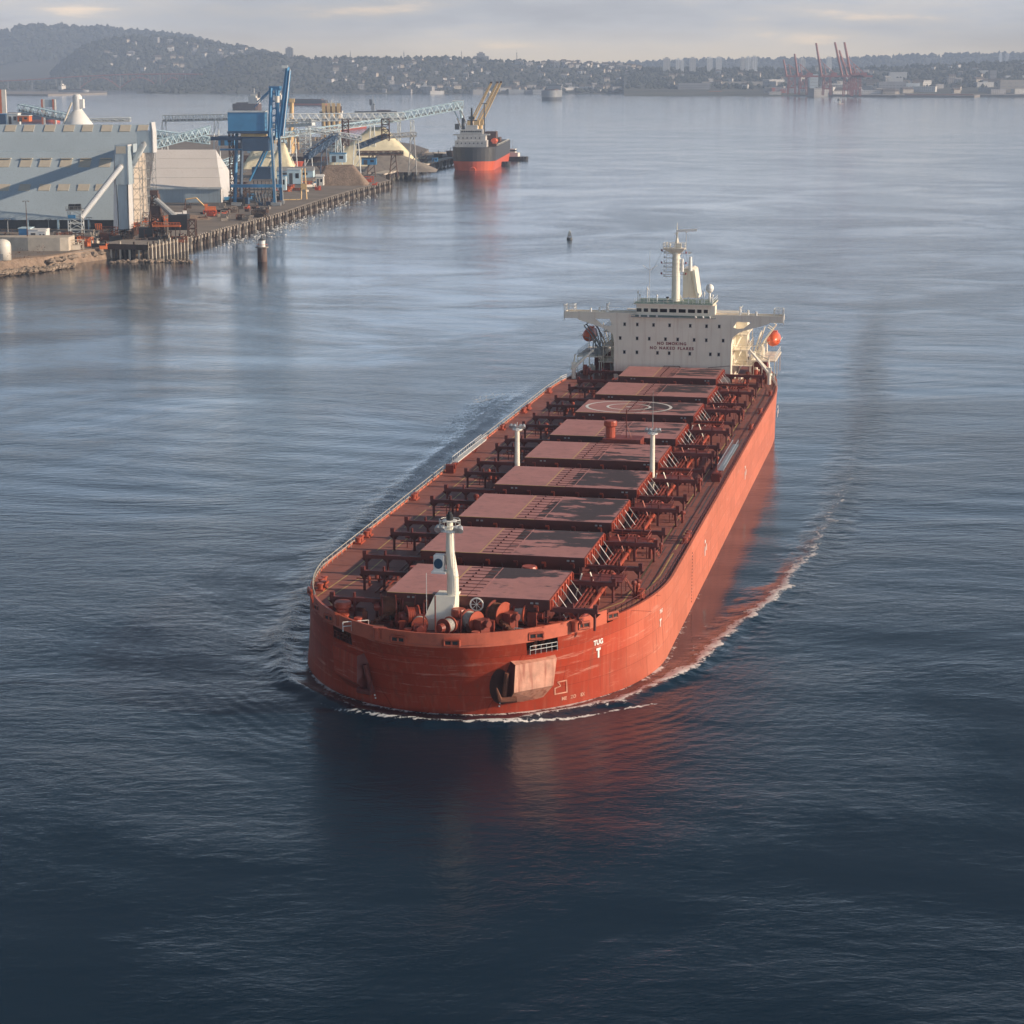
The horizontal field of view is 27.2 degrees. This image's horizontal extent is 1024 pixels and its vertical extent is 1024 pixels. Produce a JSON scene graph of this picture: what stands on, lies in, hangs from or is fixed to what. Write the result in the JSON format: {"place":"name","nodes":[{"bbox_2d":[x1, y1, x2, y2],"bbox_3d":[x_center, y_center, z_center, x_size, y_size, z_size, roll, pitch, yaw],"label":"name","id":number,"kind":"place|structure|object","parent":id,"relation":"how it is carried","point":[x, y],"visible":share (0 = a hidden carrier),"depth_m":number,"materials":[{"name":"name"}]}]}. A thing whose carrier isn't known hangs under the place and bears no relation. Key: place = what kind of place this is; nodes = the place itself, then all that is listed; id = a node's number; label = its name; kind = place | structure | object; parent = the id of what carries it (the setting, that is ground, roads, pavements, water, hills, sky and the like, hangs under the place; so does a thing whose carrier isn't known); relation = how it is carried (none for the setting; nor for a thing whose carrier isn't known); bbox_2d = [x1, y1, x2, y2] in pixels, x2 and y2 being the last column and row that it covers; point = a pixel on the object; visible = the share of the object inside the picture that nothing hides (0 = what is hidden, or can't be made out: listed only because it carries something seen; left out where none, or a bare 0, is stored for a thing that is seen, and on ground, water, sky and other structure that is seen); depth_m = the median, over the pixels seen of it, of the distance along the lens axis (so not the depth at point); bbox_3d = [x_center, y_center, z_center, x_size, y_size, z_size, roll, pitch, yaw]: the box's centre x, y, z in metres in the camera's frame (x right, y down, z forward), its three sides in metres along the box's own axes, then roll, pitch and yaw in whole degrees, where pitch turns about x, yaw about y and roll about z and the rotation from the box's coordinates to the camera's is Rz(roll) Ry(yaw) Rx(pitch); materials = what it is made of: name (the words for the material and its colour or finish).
{"place":"outdoors","nodes":[
{"label":"outdoors","id":0,"kind":"place"},
{"bbox_2d":[6,113,20,123],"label":"quay shed","id":1,"kind":"structure","parent":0,"point":[12,118],"depth_m":1219.59,"materials":[{"name":"metal"}]},
{"bbox_2d":[17,115,32,121],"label":"quay shed","id":2,"kind":"structure","parent":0,"point":[24,118],"depth_m":1214.67,"materials":[{"name":"orange metal"}]},
{"bbox_2d":[17,104,70,120],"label":"conveyor gallery","id":3,"kind":"object","parent":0,"point":[44,114],"visible":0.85,"depth_m":1428.51,"materials":[{"name":"grey metal"}]},
{"bbox_2d":[6,91,106,95],"bbox_3d":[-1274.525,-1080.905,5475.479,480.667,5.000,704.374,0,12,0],"label":"harbour spit","id":4,"kind":"structure","parent":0,"point":[32,93],"depth_m":5303.09,"materials":[{"name":"concrete"}]},
{"bbox_2d":[1,84,136,90],"bbox_3d":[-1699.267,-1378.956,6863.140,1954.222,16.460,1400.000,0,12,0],"label":"shore flat","id":5,"kind":"structure","parent":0,"point":[31,88],"depth_m":6197.19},
{"bbox_2d":[0,80,151,90],"bbox_3d":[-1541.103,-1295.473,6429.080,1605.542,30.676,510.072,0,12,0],"label":"tree cover","id":6,"kind":"object","parent":5,"relation":"on","point":[44,85],"visible":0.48,"depth_m":6444.31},
{"bbox_2d":[0,247,142,269],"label":"shore bank","id":7,"kind":"structure","parent":0,"point":[21,262],"depth_m":775.83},
{"bbox_2d":[63,94,92,123],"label":"cone silo","id":8,"kind":"object","parent":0,"point":[77,115],"visible":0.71,"depth_m":1087.83,"materials":[{"name":"white paint"}]},
{"bbox_2d":[0,28,166,82],"bbox_3d":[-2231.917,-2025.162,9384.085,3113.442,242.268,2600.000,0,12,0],"label":"mountain","id":9,"kind":"structure","parent":0,"point":[33,68],"depth_m":8760.45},
{"bbox_2d":[0,22,229,65],"bbox_3d":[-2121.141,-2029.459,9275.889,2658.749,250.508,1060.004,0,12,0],"label":"tree cover","id":10,"kind":"object","parent":9,"relation":"on","point":[67,37],"visible":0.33,"depth_m":9483.06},
{"bbox_2d":[89,117,130,121],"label":"conveyor gallery","id":11,"kind":"object","parent":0,"point":[123,119],"visible":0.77,"depth_m":1178.35,"materials":[{"name":"metal"}]},
{"bbox_2d":[48,40,253,83],"bbox_3d":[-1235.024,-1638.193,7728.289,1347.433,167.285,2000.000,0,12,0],"label":"hill","id":12,"kind":"structure","parent":0,"point":[149,59],"depth_m":7496.76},
{"bbox_2d":[49,34,313,83],"bbox_3d":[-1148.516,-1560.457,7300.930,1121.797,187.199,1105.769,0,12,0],"label":"tree cover","id":13,"kind":"object","parent":12,"relation":"on","point":[68,66],"visible":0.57,"depth_m":7442.76,"materials":[{"name":"plant"}]},
{"bbox_2d":[156,130,209,144],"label":"conveyor gallery","id":14,"kind":"object","parent":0,"point":[196,140],"visible":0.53,"depth_m":993.41,"materials":[{"name":"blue metal"}]},
{"bbox_2d":[157,126,210,148],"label":"conveyor gallery","id":15,"kind":"object","parent":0,"point":[185,138],"visible":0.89,"depth_m":979.61,"materials":[{"name":"grey metal"}]},
{"bbox_2d":[0,134,447,258],"bbox_3d":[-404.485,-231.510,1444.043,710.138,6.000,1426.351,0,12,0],"label":"quay ground","id":16,"kind":"structure","parent":0,"point":[213,223],"depth_m":1134.12,"materials":[{"name":"concrete"}]},
{"bbox_2d":[0,90,6,112],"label":"striped leg","id":17,"kind":"object","parent":16,"relation":"on","point":[3,104],"visible":0.33,"depth_m":1864.31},
{"bbox_2d":[0,239,11,260],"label":"storage tank","id":18,"kind":"object","parent":16,"relation":"on","point":[5,250],"visible":1,"depth_m":754.86,"materials":[{"name":"metal"}]},
{"bbox_2d":[0,235,74,250],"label":"concrete platform","id":19,"kind":"structure","parent":16,"relation":"on","point":[48,242],"depth_m":794.18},
{"bbox_2d":[28,228,49,234],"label":"quay shed","id":20,"kind":"structure","parent":16,"relation":"on","point":[32,231],"depth_m":830.28,"materials":[{"name":"white paint"}]},
{"bbox_2d":[0,124,148,228],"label":"storage shed","id":21,"kind":"structure","parent":16,"relation":"on","point":[50,171],"depth_m":926.99,"materials":[{"name":"grey metal"}]},
{"bbox_2d":[65,204,84,234],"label":"drive tower","id":22,"kind":"structure","parent":16,"relation":"on","point":[74,207],"depth_m":859.67,"materials":[{"name":"metal"}]},
{"bbox_2d":[79,164,123,218],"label":"conveyor tube","id":23,"kind":"object","parent":22,"relation":"attached to","point":[102,189],"visible":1,"depth_m":866.27,"materials":[{"name":"metal"}]},
{"bbox_2d":[70,239,83,249],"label":"plant unit","id":24,"kind":"object","parent":16,"relation":"on","point":[77,246],"visible":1,"depth_m":800.24,"materials":[{"name":"metal"}]},
{"bbox_2d":[100,226,117,240],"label":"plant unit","id":25,"kind":"object","parent":16,"relation":"on","point":[105,236],"visible":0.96,"depth_m":842.02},
{"bbox_2d":[113,142,136,232],"bbox_3d":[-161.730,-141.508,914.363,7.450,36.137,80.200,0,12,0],"label":"transfer tower","id":26,"kind":"structure","parent":16,"relation":"on","point":[123,217],"depth_m":877.12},
{"bbox_2d":[133,122,157,227],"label":"transfer tower","id":27,"kind":"structure","parent":16,"relation":"on","point":[149,137],"depth_m":883.37,"materials":[{"name":"metal"}]},
{"bbox_2d":[132,141,146,167],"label":"conveyor tube","id":28,"kind":"object","parent":27,"relation":"attached to","point":[140,150],"visible":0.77,"depth_m":880.14,"materials":[{"name":"metal"}]},
{"bbox_2d":[149,150,232,202],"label":"panelled shed","id":29,"kind":"structure","parent":16,"relation":"on","point":[181,176],"depth_m":1083.74,"materials":[{"name":"metal"}]},
{"bbox_2d":[184,197,215,211],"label":"excavator","id":30,"kind":"object","parent":16,"relation":"on","point":[206,206],"visible":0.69,"depth_m":998.95,"materials":[{"name":"brown metal"}]},
{"bbox_2d":[161,113,267,156],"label":"conveyor gallery","id":31,"kind":"object","parent":16,"relation":"on","point":[209,118],"visible":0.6,"depth_m":1468.29,"materials":[{"name":"metal"}]},
{"bbox_2d":[203,65,290,205],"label":"ship unloader","id":32,"kind":"object","parent":16,"relation":"on","point":[251,127],"visible":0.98,"depth_m":1041.73,"materials":[{"name":"blue metal"}]},
{"bbox_2d":[243,151,274,168],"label":"bulk heap","id":33,"kind":"object","parent":16,"relation":"on","point":[252,159],"visible":0.35,"depth_m":1427.35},
{"bbox_2d":[268,143,295,177],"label":"bulk heap","id":34,"kind":"object","parent":16,"relation":"on","point":[287,160],"visible":0.31,"depth_m":1315.09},
{"bbox_2d":[277,175,286,189],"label":"quay shed","id":35,"kind":"structure","parent":16,"relation":"on","point":[284,182],"depth_m":1128.08,"materials":[{"name":"white metal"}]},
{"bbox_2d":[188,180,392,248],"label":"quay wall","id":36,"kind":"structure","parent":16,"relation":"on","point":[272,219],"depth_m":997.47,"materials":[{"name":"concrete"}]},
{"bbox_2d":[287,99,297,153],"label":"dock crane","id":37,"kind":"object","parent":16,"relation":"on","point":[291,110],"visible":0.48,"depth_m":1670.90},
{"bbox_2d":[273,120,315,166],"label":"conveyor gallery","id":38,"kind":"object","parent":16,"relation":"on","point":[298,124],"visible":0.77,"depth_m":1385.32,"materials":[{"name":"metal"}]},
{"bbox_2d":[286,168,302,183],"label":"quay shed","id":39,"kind":"structure","parent":16,"relation":"on","point":[293,175],"depth_m":1147.23,"materials":[{"name":"white metal"}]},
{"bbox_2d":[276,167,314,177],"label":"quay shed","id":40,"kind":"structure","parent":16,"relation":"on","point":[310,172],"depth_m":1176.88,"materials":[{"name":"white metal"}]},
{"bbox_2d":[301,168,306,198],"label":"gantry post","id":41,"kind":"object","parent":16,"relation":"on","point":[303,186],"visible":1,"depth_m":1100.85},
{"bbox_2d":[292,157,320,161],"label":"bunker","id":42,"kind":"object","parent":16,"relation":"on","point":[315,159],"visible":0.18,"depth_m":1520.10,"materials":[{"name":"grey metal"}]},
{"bbox_2d":[315,174,324,185],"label":"quay shed","id":43,"kind":"structure","parent":16,"relation":"on","point":[319,179],"depth_m":1172.61,"materials":[{"name":"white paint"}]},
{"bbox_2d":[303,133,337,173],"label":"conveyor gallery","id":44,"kind":"object","parent":16,"relation":"on","point":[317,149],"visible":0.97,"depth_m":1257.71,"materials":[{"name":"blue metal"}]},
{"bbox_2d":[267,118,385,164],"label":"conveyor gallery","id":45,"kind":"object","parent":16,"relation":"on","point":[363,124],"visible":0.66,"depth_m":1419.45,"materials":[{"name":"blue metal"}]},
{"bbox_2d":[307,126,361,172],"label":"conveyor gallery","id":46,"kind":"object","parent":16,"relation":"on","point":[338,132],"visible":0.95,"depth_m":1279.05,"materials":[{"name":"metal"}]},
{"bbox_2d":[274,112,404,165],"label":"conveyor gallery","id":47,"kind":"object","parent":16,"relation":"on","point":[339,118],"visible":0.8,"depth_m":1465.92,"materials":[{"name":"metal"}]},
{"bbox_2d":[321,165,369,185],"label":"bulk heap","id":48,"kind":"object","parent":16,"relation":"on","point":[343,175],"visible":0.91,"depth_m":1231.86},
{"bbox_2d":[328,126,419,165],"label":"bulk heap","id":49,"kind":"object","parent":16,"relation":"on","point":[391,144],"visible":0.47,"depth_m":1474.13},
{"bbox_2d":[397,121,400,140],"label":"lattice tower","id":50,"kind":"structure","parent":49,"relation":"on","point":[398,129],"depth_m":1483.02,"materials":[{"name":"metal"}]},
{"bbox_2d":[374,101,462,124],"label":"conveyor gallery","id":51,"kind":"object","parent":50,"relation":"on","point":[437,111],"visible":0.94,"depth_m":1491.49,"materials":[{"name":"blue metal"}]},
{"bbox_2d":[356,150,403,176],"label":"conveyor gallery","id":52,"kind":"object","parent":16,"relation":"on","point":[382,153],"visible":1,"depth_m":1317.18,"materials":[{"name":"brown metal"}]},
{"bbox_2d":[361,157,376,164],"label":"quay shed","id":53,"kind":"structure","parent":52,"relation":"on","point":[369,161],"depth_m":1313.51,"materials":[{"name":"blue metal"}]},
{"bbox_2d":[362,155,437,171],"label":"bulk heap","id":54,"kind":"object","parent":16,"relation":"on","point":[383,163],"visible":0.83,"depth_m":1390.87,"materials":[{"name":"soil"}]},
{"bbox_2d":[387,132,416,174],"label":"conveyor gallery","id":55,"kind":"object","parent":16,"relation":"on","point":[405,136],"visible":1,"depth_m":1337.57,"materials":[{"name":"grey paint"}]},
{"bbox_2d":[357,133,386,148],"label":"conveyor gallery","id":56,"kind":"object","parent":55,"relation":"attached to","point":[368,142],"visible":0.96,"depth_m":1324.00,"materials":[{"name":"blue metal"}]},
{"bbox_2d":[218,136,234,145],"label":"quay shed","id":57,"kind":"structure","parent":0,"point":[222,142],"depth_m":1183.02,"materials":[{"name":"blue metal"}]},
{"bbox_2d":[299,130,310,152],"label":"lattice tower","id":58,"kind":"structure","parent":0,"point":[308,139],"depth_m":1272.02,"materials":[{"name":"metal"}]},
{"bbox_2d":[329,153,346,161],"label":"quay shed","id":59,"kind":"structure","parent":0,"point":[338,157],"depth_m":1273.57,"materials":[{"name":"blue metal"}]},
{"bbox_2d":[341,119,349,146],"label":"lattice tower","id":60,"kind":"structure","parent":0,"point":[343,130],"depth_m":1315.65,"materials":[{"name":"grey metal"}]},
{"bbox_2d":[136,55,623,93],"bbox_3d":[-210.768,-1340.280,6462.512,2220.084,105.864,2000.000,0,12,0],"label":"city slope","id":61,"kind":"structure","parent":0,"point":[316,67],"depth_m":6013.41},
{"bbox_2d":[143,51,759,93],"bbox_3d":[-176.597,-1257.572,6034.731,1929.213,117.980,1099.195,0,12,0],"label":"tree cover","id":62,"kind":"object","parent":61,"relation":"on","point":[195,82],"visible":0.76,"depth_m":6053.88,"materials":[{"name":"plant"}]},
{"bbox_2d":[663,57,669,71],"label":"apartment tower","id":63,"kind":"structure","parent":61,"relation":"on","point":[666,63],"depth_m":6242.39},
{"bbox_2d":[689,57,695,71],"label":"apartment tower","id":64,"kind":"structure","parent":61,"relation":"on","point":[692,63],"depth_m":6243.04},
{"bbox_2d":[381,119,389,140],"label":"lattice tower","id":65,"kind":"structure","parent":0,"point":[383,129],"depth_m":1319.87,"materials":[{"name":"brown metal"}]},
{"bbox_2d":[0,91,1023,1023],"bbox_3d":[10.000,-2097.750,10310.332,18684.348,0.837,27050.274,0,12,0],"label":"water","id":66,"kind":"structure","parent":0,"point":[782,783],"depth_m":281.81,"materials":[{"name":"blue liquid"}]},
{"bbox_2d":[7,112,59,121],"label":"anchored ship","id":67,"kind":"object","parent":66,"relation":"on","point":[36,118],"visible":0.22,"depth_m":2769.78,"materials":[{"name":"metal"}]},
{"bbox_2d":[58,81,88,91],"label":"anchored ship","id":68,"kind":"object","parent":66,"relation":"on","point":[61,87],"visible":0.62,"depth_m":5564.66,"materials":[{"name":"grey paint"}]},
{"bbox_2d":[0,73,202,87],"bbox_3d":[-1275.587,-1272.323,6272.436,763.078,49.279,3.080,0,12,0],"label":"road bridge","id":69,"kind":"structure","parent":66,"relation":"in","point":[111,75],"depth_m":6268.96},
{"bbox_2d":[91,230,188,259],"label":"timber wharf","id":70,"kind":"structure","parent":66,"relation":"in","point":[153,248],"depth_m":814.56,"materials":[{"name":"wood"}]},
{"bbox_2d":[109,229,125,240],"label":"plant unit","id":71,"kind":"object","parent":70,"relation":"on","point":[113,237],"visible":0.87,"depth_m":835.46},
{"bbox_2d":[138,190,196,237],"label":"wharf hopper","id":72,"kind":"object","parent":70,"relation":"on","point":[175,222],"visible":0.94,"depth_m":842.11,"materials":[{"name":"grey metal"}]},
{"bbox_2d":[232,91,261,110],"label":"anchored ship","id":73,"kind":"object","parent":66,"relation":"on","point":[251,103],"visible":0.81,"depth_m":3292.67,"materials":[{"name":"grey metal"}]},
{"bbox_2d":[256,235,267,261],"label":"channel marker","id":74,"kind":"object","parent":66,"relation":"in","point":[261,252],"visible":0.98,"depth_m":793.75,"materials":[{"name":"metal"}]},
{"bbox_2d":[279,90,327,104],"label":"anchored ship","id":75,"kind":"object","parent":66,"relation":"on","point":[308,101],"visible":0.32,"depth_m":3963.83,"materials":[{"name":"grey metal"}]},
{"bbox_2d":[319,100,366,128],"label":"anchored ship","id":76,"kind":"object","parent":66,"relation":"on","point":[344,121],"visible":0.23,"depth_m":2447.30,"materials":[{"name":"metal"}]},
{"bbox_2d":[355,99,396,112],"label":"anchored ship","id":77,"kind":"object","parent":66,"relation":"on","point":[372,107],"visible":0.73,"depth_m":3270.88,"materials":[{"name":"grey paint"}]},
{"bbox_2d":[371,157,453,179],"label":"trestle dock","id":78,"kind":"object","parent":66,"relation":"in","point":[443,162],"visible":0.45,"depth_m":1483.41,"materials":[{"name":"concrete"}]},
{"bbox_2d":[453,81,509,170],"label":"moored bulk ship","id":79,"kind":"object","parent":66,"relation":"on","point":[476,147],"visible":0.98,"depth_m":1488.68,"materials":[{"name":"grey metal"}]},
{"bbox_2d":[509,149,527,159],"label":"harbour tug","id":80,"kind":"object","parent":66,"relation":"on","point":[514,154],"visible":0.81,"depth_m":1647.30,"materials":[{"name":"white metal"}]},
{"bbox_2d":[301,224,784,713],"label":"bulk carrier","id":81,"kind":"object","parent":66,"relation":"on","point":[518,560],"visible":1,"depth_m":284.46,"materials":[{"name":"paint"}]},
{"bbox_2d":[541,81,561,99],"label":"anchored ship","id":82,"kind":"object","parent":66,"relation":"on","point":[553,91],"visible":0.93,"depth_m":4538.52,"materials":[{"name":"grey paint"}]},
{"bbox_2d":[0,0,1023,63],"label":"sky","id":83,"kind":"structure","parent":0,"point":[601,31],"materials":[{"name":"grey"}]},
{"bbox_2d":[624,63,1023,95],"bbox_3d":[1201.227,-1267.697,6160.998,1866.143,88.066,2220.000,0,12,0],"label":"city slope","id":84,"kind":"structure","parent":0,"point":[731,91],"depth_m":5336.69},
{"bbox_2d":[678,83,709,89],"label":"dock shed","id":85,"kind":"structure","parent":84,"relation":"on","point":[693,86],"depth_m":5392.70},
{"bbox_2d":[751,55,757,70],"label":"apartment tower","id":86,"kind":"structure","parent":84,"relation":"on","point":[754,59],"depth_m":6241.85,"materials":[{"name":"white paint"}]},
{"bbox_2d":[783,59,800,93],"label":"container crane","id":87,"kind":"object","parent":84,"relation":"on","point":[788,77],"visible":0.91,"depth_m":5111.98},
{"bbox_2d":[806,88,828,95],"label":"warehouse","id":88,"kind":"structure","parent":84,"relation":"on","point":[814,91],"depth_m":5083.33,"materials":[{"name":"white"}]},
{"bbox_2d":[625,59,1023,89],"bbox_3d":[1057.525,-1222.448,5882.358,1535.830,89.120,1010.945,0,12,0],"label":"tree cover","id":89,"kind":"object","parent":84,"relation":"on","point":[660,83],"visible":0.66,"depth_m":5987.62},
{"bbox_2d":[888,72,906,78],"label":"dock shed","id":90,"kind":"structure","parent":84,"relation":"on","point":[897,74],"depth_m":5876.23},
{"bbox_2d":[914,86,936,91],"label":"warehouse","id":91,"kind":"structure","parent":84,"relation":"on","point":[925,88],"depth_m":5267.76,"materials":[{"name":"white"}]},
{"bbox_2d":[997,80,1023,92],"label":"dock shed","id":92,"kind":"structure","parent":84,"relation":"on","point":[1008,85],"depth_m":5196.11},
{"bbox_2d":[653,56,1022,70],"bbox_3d":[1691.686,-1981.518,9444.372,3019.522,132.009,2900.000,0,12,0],"label":"distant ridge","id":93,"kind":"structure","parent":0,"point":[929,59],"depth_m":9747.58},
{"bbox_2d":[600,51,1023,68],"bbox_3d":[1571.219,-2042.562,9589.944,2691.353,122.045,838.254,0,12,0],"label":"tree cover","id":94,"kind":"object","parent":93,"relation":"on","point":[885,60],"visible":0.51,"depth_m":9801.56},
{"bbox_2d":[834,42,863,95],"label":"container crane","id":95,"kind":"object","parent":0,"point":[851,76],"visible":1,"depth_m":4777.34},
{"bbox_2d":[844,42,872,95],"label":"container crane","id":96,"kind":"object","parent":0,"point":[850,72],"visible":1,"depth_m":4777.86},
{"bbox_2d":[829,94,1023,97],"bbox_3d":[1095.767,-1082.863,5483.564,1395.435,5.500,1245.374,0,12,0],"label":"port ground","id":97,"kind":"structure","parent":0,"point":[955,96],"depth_m":4989.66,"materials":[{"name":"concrete"}]},
{"bbox_2d":[702,82,786,85],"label":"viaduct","id":98,"kind":"object","parent":97,"relation":"on","point":[754,83],"visible":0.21,"depth_m":5586.67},
{"bbox_2d":[794,54,817,94],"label":"container crane","id":99,"kind":"object","parent":97,"relation":"on","point":[807,75],"visible":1,"depth_m":4999.54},
{"bbox_2d":[808,74,817,87],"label":"grain elevator","id":100,"kind":"object","parent":97,"relation":"on","point":[812,82],"visible":0.53,"depth_m":5293.14,"materials":[{"name":"metal"}]},
{"bbox_2d":[815,43,839,94],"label":"container crane","id":101,"kind":"object","parent":97,"relation":"on","point":[831,75],"visible":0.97,"depth_m":4904.94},
{"bbox_2d":[839,50,859,94],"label":"container crane","id":102,"kind":"object","parent":97,"relation":"on","point":[841,57],"visible":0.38,"depth_m":5001.30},
{"bbox_2d":[877,82,905,90],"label":"warehouse","id":103,"kind":"structure","parent":97,"relation":"on","point":[897,85],"depth_m":5294.07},
{"bbox_2d":[987,89,1005,93],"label":"warehouse","id":104,"kind":"structure","parent":97,"relation":"on","point":[996,91],"depth_m":5135.02,"materials":[{"name":"white"}]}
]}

